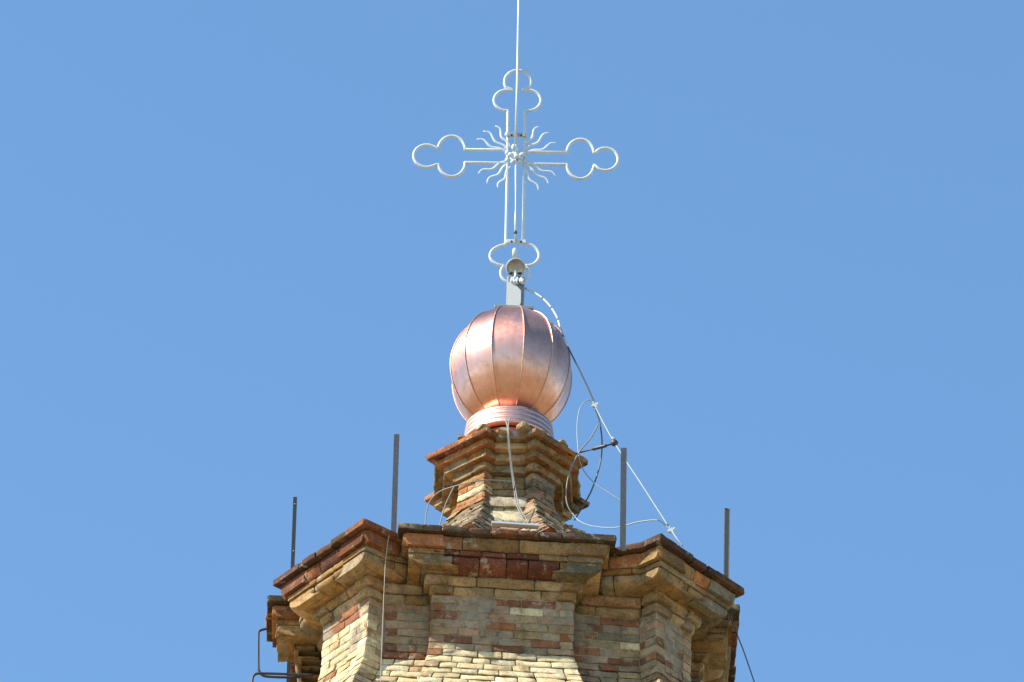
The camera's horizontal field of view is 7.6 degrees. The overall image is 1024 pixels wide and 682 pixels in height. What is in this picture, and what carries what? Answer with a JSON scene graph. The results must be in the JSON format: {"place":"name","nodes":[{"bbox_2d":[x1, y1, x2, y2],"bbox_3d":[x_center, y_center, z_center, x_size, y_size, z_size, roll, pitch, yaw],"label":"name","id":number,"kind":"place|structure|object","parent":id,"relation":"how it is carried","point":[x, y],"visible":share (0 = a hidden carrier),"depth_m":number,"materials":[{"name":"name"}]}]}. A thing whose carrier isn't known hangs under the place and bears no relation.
{"place":"outdoors","nodes":[
{"label":"outdoors","id":0,"kind":"place"},
{"bbox_2d":[0,0,1023,681],"label":"sky","id":1,"kind":"structure","parent":0,"point":[231,276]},
{"label":"ground","id":2,"kind":"structure","parent":0,"visible":0},
{"bbox_2d":[265,421,744,681],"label":"bell tower","id":3,"kind":"structure","parent":2,"relation":"on","point":[471,594],"depth_m":56.91,"materials":[{"name":"brick"}]},
{"bbox_2d":[257,628,300,678],"bbox_3d":[-1.739,2.354,57.950,0.379,0.452,0.020,2,-35,0],"label":"bent rod","id":4,"kind":"object","parent":3,"relation":"attached to","point":[258,659],"visible":1,"depth_m":57.87,"materials":[{"name":"metal"}]},
{"bbox_2d":[251,672,313,681],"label":"bent rod","id":5,"kind":"object","parent":3,"relation":"attached to","point":[275,673],"visible":1,"depth_m":57.48,"materials":[{"name":"metal"}]},
{"bbox_2d":[286,497,296,681],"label":"steel upright","id":6,"kind":"object","parent":3,"relation":"attached to","point":[293,550],"visible":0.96,"depth_m":58.81,"materials":[{"name":"black metal"}]},
{"bbox_2d":[380,535,389,681],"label":"wire","id":7,"kind":"object","parent":3,"relation":"attached to","point":[383,608],"depth_m":56.56,"materials":[{"name":"grey metal"}]},
{"bbox_2d":[391,434,398,531],"bbox_3d":[-0.872,1.081,57.300,0.046,0.913,0.033,2,-35,0],"label":"steel upright","id":8,"kind":"object","parent":3,"relation":"on","point":[395,484],"visible":1,"depth_m":57.29,"materials":[{"name":"grey metal"}]},
{"bbox_2d":[439,487,453,524],"bbox_3d":[-0.505,1.295,58.349,0.125,0.476,0.025,5,-35,-5],"label":"short wire","id":9,"kind":"object","parent":3,"relation":"attached to","point":[445,505],"visible":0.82,"depth_m":58.38,"materials":[{"name":"grey metal"}]},
{"bbox_2d":[425,480,511,523],"bbox_3d":[-0.360,1.232,58.401,0.718,0.387,0.147,-12,-37,19],"label":"bowed wire","id":10,"kind":"object","parent":3,"relation":"attached to","point":[455,486],"visible":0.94,"depth_m":58.50,"materials":[{"name":"grey metal"}]},
{"bbox_2d":[450,306,571,437],"bbox_3d":[-0.013,0.420,59.706,0.957,1.467,0.957,2,-35,0],"label":"copper ball","id":11,"kind":"object","parent":3,"relation":"on","point":[513,363],"visible":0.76,"depth_m":59.45,"materials":[{"name":"metal"}]},
{"bbox_2d":[494,248,533,309],"bbox_3d":[0.020,-0.443,60.310,0.307,0.682,0.267,2,-35,0],"label":"cross mount","id":12,"kind":"object","parent":11,"relation":"on","point":[515,268],"visible":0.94,"depth_m":60.23,"materials":[{"name":"grey metal"}]},
{"bbox_2d":[412,69,619,283],"bbox_3d":[0.028,-1.325,60.894,1.651,2.123,0.094,2,-35,0],"label":"iron cross","id":13,"kind":"object","parent":12,"relation":"attached to","point":[519,156],"visible":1,"depth_m":60.98,"materials":[{"name":"metal"}]},
{"bbox_2d":[511,0,519,241],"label":"lightning rod","id":14,"kind":"object","parent":13,"relation":"attached to","point":[513,146],"visible":1,"depth_m":61.23,"materials":[{"name":"white paint"}]},
{"bbox_2d":[525,287,594,401],"bbox_3d":[0.361,0.024,59.750,0.651,1.305,0.087,-18,-39,25],"label":"conductor cable","id":15,"kind":"object","parent":12,"relation":"attached to","point":[550,306],"visible":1,"depth_m":59.75,"materials":[{"name":"white paint"}]},
{"bbox_2d":[491,521,538,528],"bbox_3d":[0.023,1.359,56.929,0.350,0.032,0.053,4,-35,-3],"label":"metal strip","id":16,"kind":"object","parent":3,"relation":"on","point":[514,525],"visible":1,"depth_m":56.91,"materials":[{"name":"white paint"}]},
{"bbox_2d":[504,418,525,522],"bbox_3d":[-0.028,0.968,58.548,0.133,1.203,0.411,18,-38,-21],"label":"down wire","id":17,"kind":"object","parent":3,"relation":"attached to","point":[511,473],"visible":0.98,"depth_m":58.47,"materials":[{"name":"grey metal"}]},
{"bbox_2d":[508,418,529,522],"bbox_3d":[-0.007,0.966,58.542,0.153,1.208,0.413,17,-38,-20],"label":"down wire","id":18,"kind":"object","parent":3,"relation":"attached to","point":[513,473],"visible":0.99,"depth_m":58.48,"materials":[{"name":"grey metal"}]},
{"bbox_2d":[576,437,617,453],"bbox_3d":[0.619,0.827,58.820,0.465,0.101,0.055,-22,-41,30],"label":"insulator arm","id":19,"kind":"object","parent":3,"relation":"attached to","point":[614,441],"visible":1,"depth_m":58.76},
{"bbox_2d":[565,424,598,516],"bbox_3d":[0.530,0.992,58.737,0.081,1.042,0.358,-18,-40,26],"label":"hanging wire","id":20,"kind":"object","parent":19,"relation":"hanging from","point":[572,465],"visible":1,"depth_m":58.69,"materials":[{"name":"grey metal"}]},
{"bbox_2d":[620,448,626,553],"bbox_3d":[0.830,1.188,57.261,0.051,0.927,0.033,2,-35,0],"label":"steel upright","id":21,"kind":"object","parent":3,"relation":"on","point":[623,499],"visible":1,"depth_m":57.24,"materials":[{"name":"grey metal"}]},
{"bbox_2d":[595,408,682,545],"bbox_3d":[0.955,1.017,58.127,0.056,2.081,1.410,17,-38,-21],"label":"stay wire","id":22,"kind":"object","parent":3,"relation":"attached to","point":[638,478],"visible":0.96,"depth_m":58.11,"materials":[{"name":"grey metal"}]},
{"bbox_2d":[591,401,598,407],"bbox_3d":[0.639,0.497,59.241,0.059,0.062,0.026,2,-35,0],"label":"wire clamp","id":23,"kind":"object","parent":22,"relation":"attached to","point":[594,405],"visible":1,"depth_m":59.23,"materials":[{"name":"silver metal"}]},
{"bbox_2d":[574,409,602,520],"bbox_3d":[0.588,0.940,58.936,0.211,1.030,0.043,-1,-35,3],"label":"hanging wire","id":24,"kind":"object","parent":23,"relation":"hanging from","point":[598,468],"visible":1,"depth_m":58.89,"materials":[{"name":"grey metal"}]},
{"bbox_2d":[577,399,619,499],"bbox_3d":[0.684,0.847,58.891,0.404,1.086,0.129,-10,-37,17],"label":"wire loop","id":25,"kind":"object","parent":23,"relation":"attached to","point":[579,457],"visible":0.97,"depth_m":58.85,"materials":[{"name":"grey metal"}]},
{"bbox_2d":[667,526,674,533],"bbox_3d":[1.185,1.411,57.180,0.062,0.066,0.027,2,-35,0],"label":"wire clamp","id":26,"kind":"object","parent":22,"relation":"attached to","point":[671,530],"visible":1,"depth_m":57.17,"materials":[{"name":"silver metal"}]},
{"bbox_2d":[572,513,668,528],"bbox_3d":[0.782,1.343,57.732,0.137,0.727,1.152,27,-42,-31],"label":"sagging wire","id":27,"kind":"object","parent":26,"relation":"attached to","point":[619,526],"visible":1,"depth_m":57.53,"materials":[{"name":"white metal"}]},
{"bbox_2d":[723,508,729,619],"bbox_3d":[1.612,1.676,57.740,0.048,0.996,0.024,2,-35,0],"label":"steel upright","id":28,"kind":"object","parent":3,"relation":"attached to","point":[726,558],"visible":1,"depth_m":57.84,"materials":[{"name":"metal"}]},
{"bbox_2d":[729,609,754,681],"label":"drop wire","id":29,"kind":"object","parent":3,"relation":"attached to","point":[741,646],"visible":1,"depth_m":57.30,"materials":[{"name":"black metal"}]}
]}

